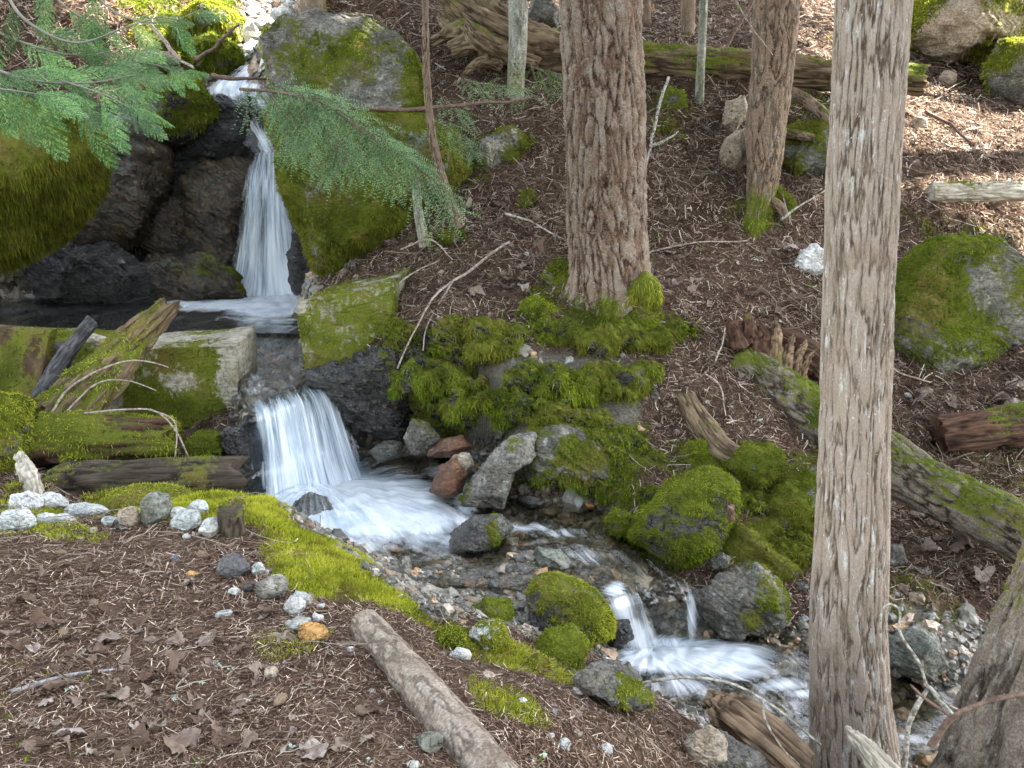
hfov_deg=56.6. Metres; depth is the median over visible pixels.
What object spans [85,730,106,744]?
dry leaf
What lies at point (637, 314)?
moss
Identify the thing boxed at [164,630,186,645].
dry leaf
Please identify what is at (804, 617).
stone
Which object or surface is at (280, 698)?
fir cone
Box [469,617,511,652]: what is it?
mossy rock
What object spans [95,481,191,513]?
mossy mound
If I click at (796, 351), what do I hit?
broken stump
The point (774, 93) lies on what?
hemlock tree
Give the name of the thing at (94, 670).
dry leaf
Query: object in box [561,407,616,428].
moss cushion
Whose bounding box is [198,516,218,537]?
stone
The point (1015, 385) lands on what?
dry leaf
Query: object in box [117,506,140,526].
stone
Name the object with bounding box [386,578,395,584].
stone
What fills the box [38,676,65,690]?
dry leaf
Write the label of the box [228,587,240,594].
stone
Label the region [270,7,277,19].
rock
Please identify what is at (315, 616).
stone
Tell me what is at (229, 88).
stream water
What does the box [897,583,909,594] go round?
dry leaf
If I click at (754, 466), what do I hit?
mossy rock
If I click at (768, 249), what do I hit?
dry leaf
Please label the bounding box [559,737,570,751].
stone
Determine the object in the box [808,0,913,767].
cedar tree
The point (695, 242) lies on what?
dead branch
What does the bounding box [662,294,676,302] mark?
dry leaf
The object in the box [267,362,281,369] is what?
stone
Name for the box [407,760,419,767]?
stone
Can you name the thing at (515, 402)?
moss cushion
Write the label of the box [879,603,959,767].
dead branch
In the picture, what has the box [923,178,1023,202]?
fallen log
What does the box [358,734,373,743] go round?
dry leaf
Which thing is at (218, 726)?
dry leaf
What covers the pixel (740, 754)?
rock
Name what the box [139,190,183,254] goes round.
boulder
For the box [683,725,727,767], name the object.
rock
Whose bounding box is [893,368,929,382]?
dead branch
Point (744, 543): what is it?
mossy rock
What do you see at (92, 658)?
dry leaf
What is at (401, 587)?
stone
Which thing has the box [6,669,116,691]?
dead branch
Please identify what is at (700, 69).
young tree
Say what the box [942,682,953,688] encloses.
stone
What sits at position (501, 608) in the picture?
mossy rock
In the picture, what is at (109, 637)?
dry leaf
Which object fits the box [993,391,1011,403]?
dry leaf
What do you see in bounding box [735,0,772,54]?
dead branch
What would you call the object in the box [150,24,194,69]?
dead branch
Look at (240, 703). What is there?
dry leaf
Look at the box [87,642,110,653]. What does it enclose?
dry leaf
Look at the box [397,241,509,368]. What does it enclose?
dead branch
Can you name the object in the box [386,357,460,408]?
moss cushion
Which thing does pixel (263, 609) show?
dry leaf
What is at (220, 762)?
dry leaf
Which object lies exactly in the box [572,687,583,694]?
stone
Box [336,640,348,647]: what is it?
dry leaf
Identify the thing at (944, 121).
dead branch
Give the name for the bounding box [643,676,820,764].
dead branch
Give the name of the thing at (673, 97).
rock
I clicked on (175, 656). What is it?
dry leaf
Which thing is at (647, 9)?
young tree
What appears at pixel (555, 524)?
stone
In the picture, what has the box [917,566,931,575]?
dry leaf
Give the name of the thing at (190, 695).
dry leaf
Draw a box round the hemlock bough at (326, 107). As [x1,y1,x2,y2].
[232,78,481,251]
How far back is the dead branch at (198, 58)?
11.39 m
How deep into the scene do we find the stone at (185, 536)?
4.19 m
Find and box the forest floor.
[0,0,1023,767]
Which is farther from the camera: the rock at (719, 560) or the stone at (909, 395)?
the stone at (909, 395)
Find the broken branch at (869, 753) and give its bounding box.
[844,725,899,767]
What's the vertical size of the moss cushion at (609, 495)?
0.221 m
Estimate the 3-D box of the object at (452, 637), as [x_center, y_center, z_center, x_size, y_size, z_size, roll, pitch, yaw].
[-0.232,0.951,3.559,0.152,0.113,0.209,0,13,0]
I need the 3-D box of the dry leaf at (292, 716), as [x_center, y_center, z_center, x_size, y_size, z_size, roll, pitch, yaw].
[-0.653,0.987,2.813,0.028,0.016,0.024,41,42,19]
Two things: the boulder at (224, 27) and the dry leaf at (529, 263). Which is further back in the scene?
the boulder at (224, 27)
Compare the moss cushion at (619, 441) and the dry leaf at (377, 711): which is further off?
the moss cushion at (619, 441)
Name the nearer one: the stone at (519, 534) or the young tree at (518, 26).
the stone at (519, 534)
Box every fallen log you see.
[25,409,186,472]
[42,454,248,496]
[349,609,518,767]
[674,393,740,460]
[728,347,1023,562]
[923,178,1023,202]
[928,401,1023,454]
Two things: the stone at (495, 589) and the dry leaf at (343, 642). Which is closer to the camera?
the dry leaf at (343, 642)
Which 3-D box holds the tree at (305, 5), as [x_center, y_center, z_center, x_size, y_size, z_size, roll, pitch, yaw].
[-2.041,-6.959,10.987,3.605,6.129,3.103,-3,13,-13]
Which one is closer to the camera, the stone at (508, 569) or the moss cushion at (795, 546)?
the stone at (508, 569)
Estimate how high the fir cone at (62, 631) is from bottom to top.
0.034 m
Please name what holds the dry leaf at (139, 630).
on the forest floor
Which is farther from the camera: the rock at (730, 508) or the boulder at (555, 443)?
the boulder at (555, 443)
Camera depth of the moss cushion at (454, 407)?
6.38 m
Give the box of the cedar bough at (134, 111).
[0,46,182,168]
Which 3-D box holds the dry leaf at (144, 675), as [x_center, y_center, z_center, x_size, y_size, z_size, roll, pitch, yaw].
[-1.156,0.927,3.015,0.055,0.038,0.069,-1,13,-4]
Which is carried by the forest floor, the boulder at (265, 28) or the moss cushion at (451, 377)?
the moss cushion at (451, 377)
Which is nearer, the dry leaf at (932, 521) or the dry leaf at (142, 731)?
the dry leaf at (142, 731)
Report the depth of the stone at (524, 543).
5.69 m
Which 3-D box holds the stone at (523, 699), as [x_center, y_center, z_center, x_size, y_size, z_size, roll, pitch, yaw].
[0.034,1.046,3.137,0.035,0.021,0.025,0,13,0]
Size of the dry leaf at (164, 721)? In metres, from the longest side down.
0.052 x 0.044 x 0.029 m
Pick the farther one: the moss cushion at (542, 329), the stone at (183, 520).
the moss cushion at (542, 329)
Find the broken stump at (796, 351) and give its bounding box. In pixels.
[723,312,820,381]
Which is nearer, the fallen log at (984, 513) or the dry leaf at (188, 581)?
the dry leaf at (188, 581)
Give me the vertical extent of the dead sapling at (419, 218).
0.525 m
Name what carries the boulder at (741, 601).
on the forest floor
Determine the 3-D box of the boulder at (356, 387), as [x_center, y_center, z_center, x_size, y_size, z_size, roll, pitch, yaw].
[-1.113,0.037,6.942,0.809,0.738,0.689,0,13,0]
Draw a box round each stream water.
[206,0,273,151]
[268,456,678,596]
[616,636,942,696]
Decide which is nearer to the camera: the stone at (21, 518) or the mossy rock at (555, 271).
the stone at (21, 518)
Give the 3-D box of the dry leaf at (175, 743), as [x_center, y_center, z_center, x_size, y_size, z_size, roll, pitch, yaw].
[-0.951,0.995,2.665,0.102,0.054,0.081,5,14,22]
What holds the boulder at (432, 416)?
on the gravel
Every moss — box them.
[0,476,575,728]
[93,0,1023,674]
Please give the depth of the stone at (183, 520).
4.26 m
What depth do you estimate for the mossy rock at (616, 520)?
5.60 m
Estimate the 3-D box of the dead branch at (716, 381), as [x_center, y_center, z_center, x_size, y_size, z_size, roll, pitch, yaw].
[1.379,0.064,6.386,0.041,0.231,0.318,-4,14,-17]
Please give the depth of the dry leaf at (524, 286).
7.15 m
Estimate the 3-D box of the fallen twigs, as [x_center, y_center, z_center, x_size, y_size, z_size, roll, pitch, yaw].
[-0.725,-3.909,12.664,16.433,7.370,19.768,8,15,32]
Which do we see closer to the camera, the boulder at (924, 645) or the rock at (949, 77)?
the boulder at (924, 645)
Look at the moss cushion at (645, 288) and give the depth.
6.94 m
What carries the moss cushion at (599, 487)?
on the boulder at (555, 443)
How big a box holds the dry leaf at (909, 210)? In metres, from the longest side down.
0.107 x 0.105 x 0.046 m
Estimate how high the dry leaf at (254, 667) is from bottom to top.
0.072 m
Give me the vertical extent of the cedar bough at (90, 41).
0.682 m
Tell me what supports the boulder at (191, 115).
on the boulder at (141, 186)
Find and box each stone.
[0,507,36,531]
[8,490,43,509]
[36,512,75,523]
[41,491,68,509]
[64,502,110,517]
[89,527,97,533]
[101,516,118,526]
[115,524,130,529]
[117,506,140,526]
[140,491,172,525]
[142,51,179,74]
[170,506,185,517]
[170,554,179,561]
[171,509,200,531]
[182,533,190,539]
[186,570,198,576]
[187,499,208,513]
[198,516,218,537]
[215,609,232,617]
[217,553,249,578]
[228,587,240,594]
[243,583,253,592]
[251,562,264,574]
[255,573,288,599]
[264,666,277,678]
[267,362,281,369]
[283,594,305,614]
[285,615,310,630]
[290,357,298,361]
[294,590,312,605]
[298,621,329,643]
[312,612,323,621]
[316,603,324,608]
[347,646,354,652]
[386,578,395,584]
[393,584,404,591]
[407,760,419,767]
[410,594,426,604]
[415,731,442,753]
[424,574,440,581]
[434,607,445,617]
[440,554,457,559]
[449,647,471,660]
[480,671,494,679]
[482,560,492,565]
[487,580,502,593]
[490,575,498,580]
[505,566,511,573]
[512,554,525,562]
[514,531,522,536]
[515,494,545,507]
[519,542,529,546]
[519,697,526,702]
[523,577,528,582]
[544,505,558,517]
[544,518,562,528]
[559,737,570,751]
[561,512,569,518]
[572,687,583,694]
[574,729,580,736]
[584,502,595,509]
[589,526,601,532]
[590,568,605,575]
[595,551,608,563]
[601,743,612,754]
[784,692,798,704]
[795,581,809,591]
[798,614,808,620]
[903,393,911,397]
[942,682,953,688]
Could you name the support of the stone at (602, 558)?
on the forest floor
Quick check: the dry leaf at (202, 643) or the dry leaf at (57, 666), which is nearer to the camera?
the dry leaf at (57, 666)
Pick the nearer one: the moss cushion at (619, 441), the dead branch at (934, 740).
the dead branch at (934, 740)
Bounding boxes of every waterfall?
[236,152,294,295]
[256,391,359,496]
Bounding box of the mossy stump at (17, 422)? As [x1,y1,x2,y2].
[0,391,37,473]
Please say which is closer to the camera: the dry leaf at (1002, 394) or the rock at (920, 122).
the dry leaf at (1002, 394)
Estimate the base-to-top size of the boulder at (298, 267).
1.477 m
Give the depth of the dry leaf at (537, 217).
8.03 m
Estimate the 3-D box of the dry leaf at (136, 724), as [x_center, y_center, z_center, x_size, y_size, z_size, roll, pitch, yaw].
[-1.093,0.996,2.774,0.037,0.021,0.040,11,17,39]
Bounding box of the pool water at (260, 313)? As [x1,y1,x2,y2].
[0,294,299,333]
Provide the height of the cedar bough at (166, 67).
0.258 m
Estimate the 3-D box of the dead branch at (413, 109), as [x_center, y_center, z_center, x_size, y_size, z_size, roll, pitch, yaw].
[-0.570,-2.395,8.095,1.690,0.180,0.290,-4,14,-17]
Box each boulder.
[0,95,115,277]
[25,240,157,303]
[72,84,281,286]
[72,111,175,252]
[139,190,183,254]
[140,74,220,149]
[141,251,247,300]
[174,93,271,162]
[178,0,248,43]
[178,156,261,267]
[188,28,248,74]
[220,414,268,495]
[257,25,268,57]
[259,8,424,113]
[262,90,475,277]
[274,168,309,295]
[292,491,333,515]
[305,342,411,441]
[398,324,481,459]
[437,511,513,557]
[457,431,537,512]
[467,125,538,172]
[513,421,612,498]
[528,0,559,28]
[625,464,744,571]
[685,560,791,641]
[781,118,828,178]
[889,625,949,679]
[890,543,907,565]
[893,232,1023,374]
[910,0,1023,66]
[980,34,1023,102]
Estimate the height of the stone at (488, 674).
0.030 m
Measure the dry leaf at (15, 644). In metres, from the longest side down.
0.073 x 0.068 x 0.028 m
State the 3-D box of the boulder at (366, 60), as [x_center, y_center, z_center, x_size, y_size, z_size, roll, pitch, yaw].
[-1.686,-3.176,9.756,1.746,1.256,1.462,0,13,0]
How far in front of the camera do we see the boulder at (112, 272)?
10.13 m
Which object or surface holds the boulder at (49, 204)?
on the forest floor
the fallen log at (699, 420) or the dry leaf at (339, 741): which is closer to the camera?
the dry leaf at (339, 741)
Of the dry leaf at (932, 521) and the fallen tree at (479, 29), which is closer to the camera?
the dry leaf at (932, 521)
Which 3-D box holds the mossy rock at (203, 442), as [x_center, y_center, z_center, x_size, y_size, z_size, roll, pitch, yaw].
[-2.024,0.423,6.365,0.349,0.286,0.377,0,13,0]
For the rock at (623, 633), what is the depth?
4.84 m
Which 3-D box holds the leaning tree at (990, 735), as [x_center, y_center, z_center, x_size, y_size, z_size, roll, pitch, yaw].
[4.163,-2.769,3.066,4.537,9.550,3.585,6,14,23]
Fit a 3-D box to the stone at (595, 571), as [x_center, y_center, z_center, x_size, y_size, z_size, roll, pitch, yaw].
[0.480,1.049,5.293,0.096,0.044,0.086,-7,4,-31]
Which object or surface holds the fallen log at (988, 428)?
on the forest floor
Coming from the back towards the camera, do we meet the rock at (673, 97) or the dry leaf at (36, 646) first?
the rock at (673, 97)
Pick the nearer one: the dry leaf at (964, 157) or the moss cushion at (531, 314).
the moss cushion at (531, 314)
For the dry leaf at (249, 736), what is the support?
on the forest floor
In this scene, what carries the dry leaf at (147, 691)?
on the forest floor
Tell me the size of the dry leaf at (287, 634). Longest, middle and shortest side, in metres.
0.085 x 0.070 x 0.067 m
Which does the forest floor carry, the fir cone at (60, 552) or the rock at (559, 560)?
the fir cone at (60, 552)
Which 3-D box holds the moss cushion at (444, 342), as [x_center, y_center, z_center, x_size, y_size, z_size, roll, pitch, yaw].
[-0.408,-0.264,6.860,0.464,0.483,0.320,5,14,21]
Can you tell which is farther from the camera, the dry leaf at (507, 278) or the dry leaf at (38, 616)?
the dry leaf at (507, 278)
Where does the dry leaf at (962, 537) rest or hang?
on the forest floor
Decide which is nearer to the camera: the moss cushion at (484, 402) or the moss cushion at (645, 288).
the moss cushion at (484, 402)
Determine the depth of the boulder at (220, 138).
10.96 m
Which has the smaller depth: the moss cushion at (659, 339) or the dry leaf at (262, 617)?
the dry leaf at (262, 617)
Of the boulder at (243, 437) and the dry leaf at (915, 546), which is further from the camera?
the boulder at (243, 437)
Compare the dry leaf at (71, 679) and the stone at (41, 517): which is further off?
the stone at (41, 517)
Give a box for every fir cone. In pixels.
[55,549,66,556]
[58,628,67,635]
[89,599,97,606]
[196,551,207,558]
[273,693,287,705]
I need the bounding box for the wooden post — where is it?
[52,341,72,368]
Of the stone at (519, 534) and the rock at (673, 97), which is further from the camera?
the rock at (673, 97)
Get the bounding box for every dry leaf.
[0,629,16,635]
[10,637,32,651]
[12,590,36,602]
[19,739,39,752]
[22,717,38,726]
[24,643,41,652]
[30,607,55,628]
[34,735,52,746]
[37,564,46,576]
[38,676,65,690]
[38,696,53,706]
[44,719,60,732]
[46,662,63,674]
[47,608,60,614]
[52,727,87,735]
[55,634,72,640]
[59,735,70,750]
[63,675,75,683]
[66,695,83,705]
[79,592,92,596]
[83,561,96,574]
[85,653,96,663]
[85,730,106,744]
[85,747,98,755]
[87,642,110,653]
[88,640,103,647]
[89,664,102,675]
[92,631,120,642]
[98,602,124,618]
[105,677,119,689]
[105,686,130,700]
[112,745,130,764]
[115,644,130,663]
[128,604,153,627]
[128,721,139,729]
[130,721,148,749]
[135,627,144,632]
[137,669,157,680]
[141,683,156,696]
[143,635,157,642]
[144,719,156,730]
[145,562,158,567]
[147,667,159,671]
[152,718,166,726]
[153,648,167,656]
[153,697,163,702]
[153,705,169,716]
[159,571,170,580]
[162,733,192,753]
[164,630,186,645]
[166,650,185,675]
[179,667,189,678]
[180,728,200,746]
[183,577,200,584]
[186,691,194,702]
[186,714,208,725]
[190,700,207,713]
[191,627,200,639]
[195,629,216,647]
[195,632,212,645]
[197,708,210,720]
[202,753,226,767]
[204,657,218,668]
[204,713,230,729]
[210,729,240,747]
[217,622,230,630]
[221,614,238,621]
[229,642,245,653]
[230,694,247,709]
[231,708,242,715]
[235,701,247,708]
[239,579,255,587]
[240,728,257,751]
[247,661,260,679]
[256,604,275,613]
[258,613,268,619]
[260,663,270,668]
[272,629,297,642]
[273,660,286,667]
[285,726,296,737]
[289,714,295,719]
[299,736,328,759]
[312,701,320,707]
[331,737,350,751]
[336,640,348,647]
[349,704,374,717]
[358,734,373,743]
[371,706,383,715]
[374,734,393,744]
[460,197,472,210]
[467,285,485,295]
[492,200,506,208]
[498,281,512,288]
[498,291,508,297]
[500,266,524,280]
[518,283,528,290]
[519,230,534,235]
[523,256,535,265]
[525,215,540,225]
[533,238,544,254]
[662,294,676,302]
[672,278,681,285]
[673,254,683,259]
[676,274,684,283]
[687,285,699,296]
[748,286,762,295]
[754,303,777,317]
[761,247,772,254]
[775,306,782,320]
[779,242,790,251]
[781,244,799,248]
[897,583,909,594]
[902,381,920,386]
[904,208,915,216]
[909,543,919,553]
[910,392,927,404]
[910,509,924,516]
[914,537,938,551]
[915,387,933,393]
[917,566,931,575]
[922,408,943,421]
[927,518,941,526]
[933,536,945,543]
[935,581,949,592]
[943,574,955,580]
[945,395,960,408]
[948,542,965,555]
[951,529,979,548]
[960,150,968,159]
[967,581,984,588]
[973,566,995,583]
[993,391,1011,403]
[994,398,1006,401]
[1003,398,1022,404]
[1005,378,1018,388]
[1013,377,1023,389]
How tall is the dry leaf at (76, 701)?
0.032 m
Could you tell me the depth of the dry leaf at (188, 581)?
3.69 m
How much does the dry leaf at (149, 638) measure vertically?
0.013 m
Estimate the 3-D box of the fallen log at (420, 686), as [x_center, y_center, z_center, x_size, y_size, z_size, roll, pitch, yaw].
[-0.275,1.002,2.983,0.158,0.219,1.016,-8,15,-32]
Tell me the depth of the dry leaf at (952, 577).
5.49 m
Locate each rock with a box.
[184,429,224,456]
[238,91,255,99]
[244,0,259,6]
[245,6,263,14]
[250,19,264,30]
[250,80,259,86]
[256,50,261,58]
[258,16,274,20]
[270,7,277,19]
[275,5,293,15]
[286,0,295,5]
[294,0,299,11]
[370,440,402,461]
[403,418,441,455]
[426,435,471,457]
[429,456,468,497]
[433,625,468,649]
[436,227,466,244]
[450,452,474,472]
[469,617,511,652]
[472,595,515,622]
[516,187,536,209]
[524,569,617,645]
[527,652,551,673]
[533,546,573,572]
[534,622,593,669]
[539,257,569,289]
[573,659,655,711]
[602,505,632,541]
[608,619,633,649]
[655,85,687,113]
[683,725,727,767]
[683,729,770,767]
[709,552,730,569]
[719,128,746,169]
[721,442,789,491]
[722,95,747,131]
[723,520,805,581]
[726,504,734,522]
[764,467,816,534]
[773,184,798,217]
[794,243,823,275]
[910,116,927,129]
[937,70,956,86]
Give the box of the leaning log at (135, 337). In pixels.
[34,297,182,412]
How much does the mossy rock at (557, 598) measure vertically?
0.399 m
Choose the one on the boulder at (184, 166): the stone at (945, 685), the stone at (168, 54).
the stone at (168, 54)
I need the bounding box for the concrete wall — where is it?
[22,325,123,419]
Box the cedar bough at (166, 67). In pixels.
[100,56,209,100]
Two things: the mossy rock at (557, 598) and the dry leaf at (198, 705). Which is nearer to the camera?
the dry leaf at (198, 705)
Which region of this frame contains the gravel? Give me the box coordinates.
[0,0,987,767]
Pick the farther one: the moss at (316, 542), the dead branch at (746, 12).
the dead branch at (746, 12)
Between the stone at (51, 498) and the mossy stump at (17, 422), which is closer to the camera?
the stone at (51, 498)
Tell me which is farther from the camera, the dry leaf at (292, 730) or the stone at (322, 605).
the stone at (322, 605)
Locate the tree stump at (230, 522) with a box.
[217,504,245,539]
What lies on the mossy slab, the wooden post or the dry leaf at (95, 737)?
the wooden post
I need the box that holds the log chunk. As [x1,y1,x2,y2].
[701,689,815,767]
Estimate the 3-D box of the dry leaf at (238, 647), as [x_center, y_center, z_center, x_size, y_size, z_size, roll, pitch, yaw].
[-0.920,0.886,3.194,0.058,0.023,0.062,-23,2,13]
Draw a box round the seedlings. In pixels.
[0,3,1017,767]
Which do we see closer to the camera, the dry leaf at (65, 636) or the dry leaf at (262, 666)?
the dry leaf at (262, 666)
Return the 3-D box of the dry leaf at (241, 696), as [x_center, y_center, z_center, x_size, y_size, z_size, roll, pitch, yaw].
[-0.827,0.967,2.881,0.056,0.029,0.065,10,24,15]
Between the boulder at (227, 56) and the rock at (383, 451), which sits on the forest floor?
the rock at (383, 451)
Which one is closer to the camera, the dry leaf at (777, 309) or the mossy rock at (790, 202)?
the dry leaf at (777, 309)
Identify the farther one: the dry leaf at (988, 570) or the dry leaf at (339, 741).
the dry leaf at (988, 570)
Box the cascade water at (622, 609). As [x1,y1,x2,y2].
[611,591,694,648]
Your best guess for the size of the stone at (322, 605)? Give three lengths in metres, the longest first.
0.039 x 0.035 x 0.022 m
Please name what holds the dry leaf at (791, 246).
on the forest floor
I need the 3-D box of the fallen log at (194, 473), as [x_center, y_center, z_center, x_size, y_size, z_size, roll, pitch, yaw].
[-2.211,0.592,5.808,1.216,0.327,0.340,-1,13,-5]
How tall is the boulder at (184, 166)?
3.369 m
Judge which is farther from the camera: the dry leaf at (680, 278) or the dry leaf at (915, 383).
the dry leaf at (680, 278)
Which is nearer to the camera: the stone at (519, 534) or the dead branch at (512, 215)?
the stone at (519, 534)
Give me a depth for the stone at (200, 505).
4.44 m
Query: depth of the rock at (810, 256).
7.99 m
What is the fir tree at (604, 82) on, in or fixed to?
on the forest floor
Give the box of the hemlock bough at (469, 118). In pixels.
[419,74,539,168]
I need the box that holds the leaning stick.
[31,315,97,397]
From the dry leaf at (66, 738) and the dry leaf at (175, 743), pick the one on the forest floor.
the dry leaf at (66, 738)
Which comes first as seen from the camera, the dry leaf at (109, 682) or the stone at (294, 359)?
the dry leaf at (109, 682)
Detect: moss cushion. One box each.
[379,316,422,364]
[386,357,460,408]
[426,314,466,362]
[436,385,484,428]
[439,367,491,396]
[460,315,528,371]
[465,388,503,419]
[486,385,536,434]
[501,357,546,398]
[514,306,541,320]
[521,314,557,347]
[521,397,571,431]
[530,360,602,408]
[533,452,582,491]
[554,316,647,360]
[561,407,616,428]
[572,469,618,508]
[576,360,657,406]
[578,424,647,472]
[595,480,626,506]
[614,448,669,472]
[617,326,678,356]
[625,270,663,310]
[628,359,666,385]
[633,483,658,508]
[656,317,705,343]
[739,489,772,516]
[766,529,813,571]
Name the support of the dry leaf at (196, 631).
on the forest floor
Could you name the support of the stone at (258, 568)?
on the forest floor
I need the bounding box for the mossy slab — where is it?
[0,325,57,403]
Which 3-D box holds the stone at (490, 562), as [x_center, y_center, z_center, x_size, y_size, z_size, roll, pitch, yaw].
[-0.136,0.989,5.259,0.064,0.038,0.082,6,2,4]
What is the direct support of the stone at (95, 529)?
on the forest floor
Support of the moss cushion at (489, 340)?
on the boulder at (432, 416)
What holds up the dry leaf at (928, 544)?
on the forest floor
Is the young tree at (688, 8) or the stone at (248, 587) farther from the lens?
the young tree at (688, 8)
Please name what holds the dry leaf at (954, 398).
on the forest floor
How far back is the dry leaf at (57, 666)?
3.06 m
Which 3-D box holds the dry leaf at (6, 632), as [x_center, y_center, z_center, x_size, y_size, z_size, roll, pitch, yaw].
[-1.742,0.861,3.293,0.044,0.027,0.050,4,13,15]
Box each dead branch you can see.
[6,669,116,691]
[50,360,188,456]
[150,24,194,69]
[195,24,239,61]
[211,73,268,80]
[344,96,533,111]
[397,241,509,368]
[399,259,439,283]
[400,239,452,259]
[504,212,562,239]
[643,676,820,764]
[647,76,678,161]
[649,240,746,251]
[704,372,725,415]
[715,327,725,361]
[725,0,753,46]
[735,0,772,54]
[780,190,824,220]
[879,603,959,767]
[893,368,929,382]
[902,165,958,174]
[910,684,1023,749]
[924,110,972,143]
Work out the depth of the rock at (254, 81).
11.35 m
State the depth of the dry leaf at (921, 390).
7.13 m
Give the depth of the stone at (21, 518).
4.37 m
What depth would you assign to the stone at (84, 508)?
4.63 m
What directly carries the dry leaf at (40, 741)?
on the forest floor
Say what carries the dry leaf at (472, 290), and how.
on the forest floor
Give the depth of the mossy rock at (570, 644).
3.83 m
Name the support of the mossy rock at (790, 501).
on the forest floor
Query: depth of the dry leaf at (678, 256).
7.88 m
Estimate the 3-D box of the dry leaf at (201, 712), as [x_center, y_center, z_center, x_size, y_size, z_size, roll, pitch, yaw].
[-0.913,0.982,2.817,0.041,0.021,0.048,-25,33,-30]
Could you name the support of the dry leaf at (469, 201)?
on the forest floor
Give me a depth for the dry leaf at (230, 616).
3.42 m
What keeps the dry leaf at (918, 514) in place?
on the forest floor
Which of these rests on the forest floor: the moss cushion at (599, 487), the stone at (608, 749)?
the stone at (608, 749)
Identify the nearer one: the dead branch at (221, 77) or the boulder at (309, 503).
the boulder at (309, 503)
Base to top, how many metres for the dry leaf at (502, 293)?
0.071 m
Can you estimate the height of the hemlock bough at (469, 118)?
0.822 m
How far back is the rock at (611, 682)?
3.34 m
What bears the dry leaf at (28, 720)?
on the forest floor
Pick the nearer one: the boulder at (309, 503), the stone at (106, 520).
the stone at (106, 520)
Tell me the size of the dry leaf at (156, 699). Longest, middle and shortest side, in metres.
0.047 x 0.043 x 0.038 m
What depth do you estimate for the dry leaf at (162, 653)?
3.16 m
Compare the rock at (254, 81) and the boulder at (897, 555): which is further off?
the rock at (254, 81)
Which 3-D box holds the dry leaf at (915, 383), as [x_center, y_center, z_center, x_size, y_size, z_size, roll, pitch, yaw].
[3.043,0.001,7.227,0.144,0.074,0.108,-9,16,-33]
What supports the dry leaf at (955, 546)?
on the forest floor
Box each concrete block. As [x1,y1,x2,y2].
[120,325,257,428]
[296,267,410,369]
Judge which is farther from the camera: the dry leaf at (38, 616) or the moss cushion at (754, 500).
the moss cushion at (754, 500)
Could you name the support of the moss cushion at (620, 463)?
on the boulder at (555, 443)
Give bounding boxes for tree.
[299,0,327,11]
[430,0,930,96]
[507,0,527,99]
[559,0,652,322]
[642,0,650,25]
[681,0,695,36]
[695,0,707,105]
[741,0,829,240]
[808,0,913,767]
[927,539,1023,767]
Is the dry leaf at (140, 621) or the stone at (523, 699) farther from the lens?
the dry leaf at (140, 621)
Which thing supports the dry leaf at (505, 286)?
on the forest floor
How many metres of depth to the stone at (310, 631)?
3.27 m
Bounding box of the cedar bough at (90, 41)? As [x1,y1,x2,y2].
[0,0,227,88]
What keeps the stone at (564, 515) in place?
on the forest floor
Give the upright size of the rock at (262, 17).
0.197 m
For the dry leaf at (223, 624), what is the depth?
3.36 m
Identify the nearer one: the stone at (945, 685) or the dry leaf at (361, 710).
the dry leaf at (361, 710)
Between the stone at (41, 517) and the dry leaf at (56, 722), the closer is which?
the dry leaf at (56, 722)
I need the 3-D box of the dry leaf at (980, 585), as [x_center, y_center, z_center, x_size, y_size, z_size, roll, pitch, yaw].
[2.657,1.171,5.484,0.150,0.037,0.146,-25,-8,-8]
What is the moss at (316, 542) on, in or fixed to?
on the forest floor
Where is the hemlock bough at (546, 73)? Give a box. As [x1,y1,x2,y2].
[525,64,562,104]
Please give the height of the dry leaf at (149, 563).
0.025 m
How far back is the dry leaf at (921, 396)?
7.09 m
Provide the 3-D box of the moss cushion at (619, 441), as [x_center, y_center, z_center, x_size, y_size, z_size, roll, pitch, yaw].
[0.614,0.458,6.145,0.579,0.410,0.350,0,13,0]
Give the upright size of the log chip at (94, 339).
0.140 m
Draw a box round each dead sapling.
[412,183,429,247]
[422,0,465,229]
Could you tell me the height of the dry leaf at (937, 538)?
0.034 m
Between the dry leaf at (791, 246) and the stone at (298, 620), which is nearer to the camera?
the stone at (298, 620)
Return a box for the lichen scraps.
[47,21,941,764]
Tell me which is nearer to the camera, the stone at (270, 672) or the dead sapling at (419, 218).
the stone at (270, 672)
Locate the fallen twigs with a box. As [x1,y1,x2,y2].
[0,0,1023,767]
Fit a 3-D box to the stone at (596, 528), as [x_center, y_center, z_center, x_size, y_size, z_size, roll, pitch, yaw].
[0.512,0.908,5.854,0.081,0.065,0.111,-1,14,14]
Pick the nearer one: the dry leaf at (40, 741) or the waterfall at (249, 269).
the dry leaf at (40, 741)
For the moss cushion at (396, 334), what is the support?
on the boulder at (432, 416)
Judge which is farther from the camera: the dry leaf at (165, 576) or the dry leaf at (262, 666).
the dry leaf at (165, 576)

